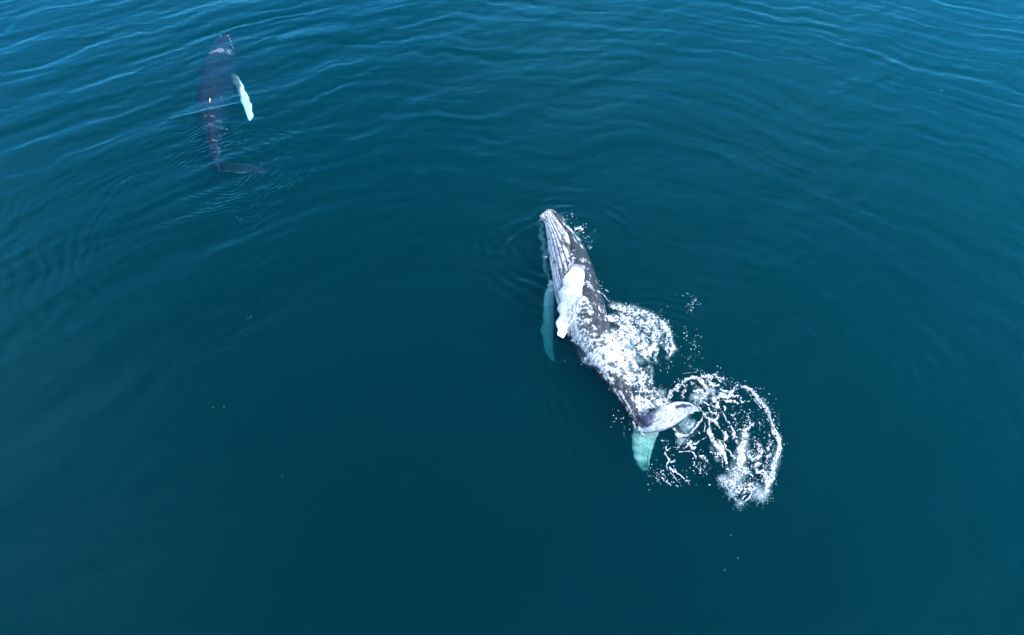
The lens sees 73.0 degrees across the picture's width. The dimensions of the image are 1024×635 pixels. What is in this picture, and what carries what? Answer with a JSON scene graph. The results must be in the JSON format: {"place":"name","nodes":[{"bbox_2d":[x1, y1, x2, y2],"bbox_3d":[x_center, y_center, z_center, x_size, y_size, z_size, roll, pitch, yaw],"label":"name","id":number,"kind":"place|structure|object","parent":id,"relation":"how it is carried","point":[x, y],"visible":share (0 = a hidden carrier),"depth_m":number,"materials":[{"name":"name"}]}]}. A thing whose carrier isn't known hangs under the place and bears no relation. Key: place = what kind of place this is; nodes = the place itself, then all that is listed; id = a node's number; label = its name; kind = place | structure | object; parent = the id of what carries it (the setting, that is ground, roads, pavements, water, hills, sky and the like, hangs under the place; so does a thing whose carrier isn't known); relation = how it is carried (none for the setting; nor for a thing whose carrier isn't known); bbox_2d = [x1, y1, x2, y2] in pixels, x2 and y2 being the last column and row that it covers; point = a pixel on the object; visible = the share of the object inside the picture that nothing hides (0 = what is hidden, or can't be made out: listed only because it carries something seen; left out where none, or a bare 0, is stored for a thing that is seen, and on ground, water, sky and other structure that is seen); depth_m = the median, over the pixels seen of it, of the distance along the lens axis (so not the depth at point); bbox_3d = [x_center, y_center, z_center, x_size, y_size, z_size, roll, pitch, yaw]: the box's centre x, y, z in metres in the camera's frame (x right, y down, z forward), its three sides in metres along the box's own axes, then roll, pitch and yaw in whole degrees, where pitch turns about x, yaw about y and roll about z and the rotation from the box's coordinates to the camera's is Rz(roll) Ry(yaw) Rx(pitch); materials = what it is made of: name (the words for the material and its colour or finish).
{"place":"outdoors","nodes":[
{"label":"outdoors","id":0,"kind":"place"},
{"bbox_2d":[0,0,1023,634],"label":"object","id":1,"kind":"structure","parent":0,"point":[339,405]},
{"bbox_3d":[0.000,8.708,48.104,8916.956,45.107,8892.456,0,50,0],"label":"sea","id":2,"kind":"structure","parent":0,"visible":0},
{"bbox_2d":[183,34,265,179],"bbox_3d":[-15.632,-10.705,36.425,3.980,2.194,13.757,-16,52,-13],"label":"humpback whale","id":3,"kind":"object","parent":2,"relation":"on","point":[218,86],"visible":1,"depth_m":36.04},
{"bbox_2d":[540,221,576,267],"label":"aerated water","id":4,"kind":"structure","parent":2,"relation":"on","point":[544,246],"depth_m":29.26,"materials":[{"name":"teal liquid"}]},
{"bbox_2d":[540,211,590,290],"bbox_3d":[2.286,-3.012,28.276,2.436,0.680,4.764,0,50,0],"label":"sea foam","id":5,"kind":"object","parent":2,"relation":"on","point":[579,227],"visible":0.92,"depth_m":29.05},
{"bbox_2d":[564,282,668,434],"bbox_3d":[3.753,1.139,24.511,2.196,1.038,6.171,-23,54,-18],"label":"sea foam","id":6,"kind":"object","parent":2,"relation":"on","point":[619,359],"visible":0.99,"depth_m":24.53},
{"bbox_2d":[567,282,665,427],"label":"spray droplets","id":7,"kind":"object","parent":2,"relation":"on","point":[613,368],"visible":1,"depth_m":24.35,"materials":[{"name":"liquid"}]},
{"bbox_2d":[540,209,699,470],"bbox_3d":[2.768,0.271,26.237,3.112,2.461,11.922,-17,52,-14],"label":"humpback whale","id":8,"kind":"object","parent":2,"relation":"on","point":[572,268],"visible":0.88,"depth_m":25.57},
{"bbox_2d":[598,284,674,376],"bbox_3d":[4.377,0.082,25.601,2.290,0.774,4.326,-33,57,-25],"label":"sea foam","id":9,"kind":"object","parent":2,"relation":"on","point":[629,328],"visible":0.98,"depth_m":25.66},
{"bbox_2d":[601,288,698,372],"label":"spray droplets","id":10,"kind":"object","parent":2,"relation":"on","point":[655,331],"visible":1,"depth_m":25.51,"materials":[{"name":"liquid"}]},
{"bbox_2d":[562,216,772,510],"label":"air bubbles","id":11,"kind":"object","parent":2,"relation":"on","point":[726,477],"visible":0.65,"depth_m":22.75,"materials":[{"name":"liquid"}]},
{"bbox_2d":[648,366,784,495],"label":"spray droplets","id":12,"kind":"object","parent":2,"relation":"on","point":[730,431],"visible":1,"depth_m":22.55,"materials":[{"name":"liquid"}]},
{"bbox_2d":[658,374,781,503],"bbox_3d":[6.944,3.591,22.631,3.888,0.775,4.852,13,51,11],"label":"sea foam","id":13,"kind":"object","parent":2,"relation":"on","point":[768,480],"visible":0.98,"depth_m":22.60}
]}

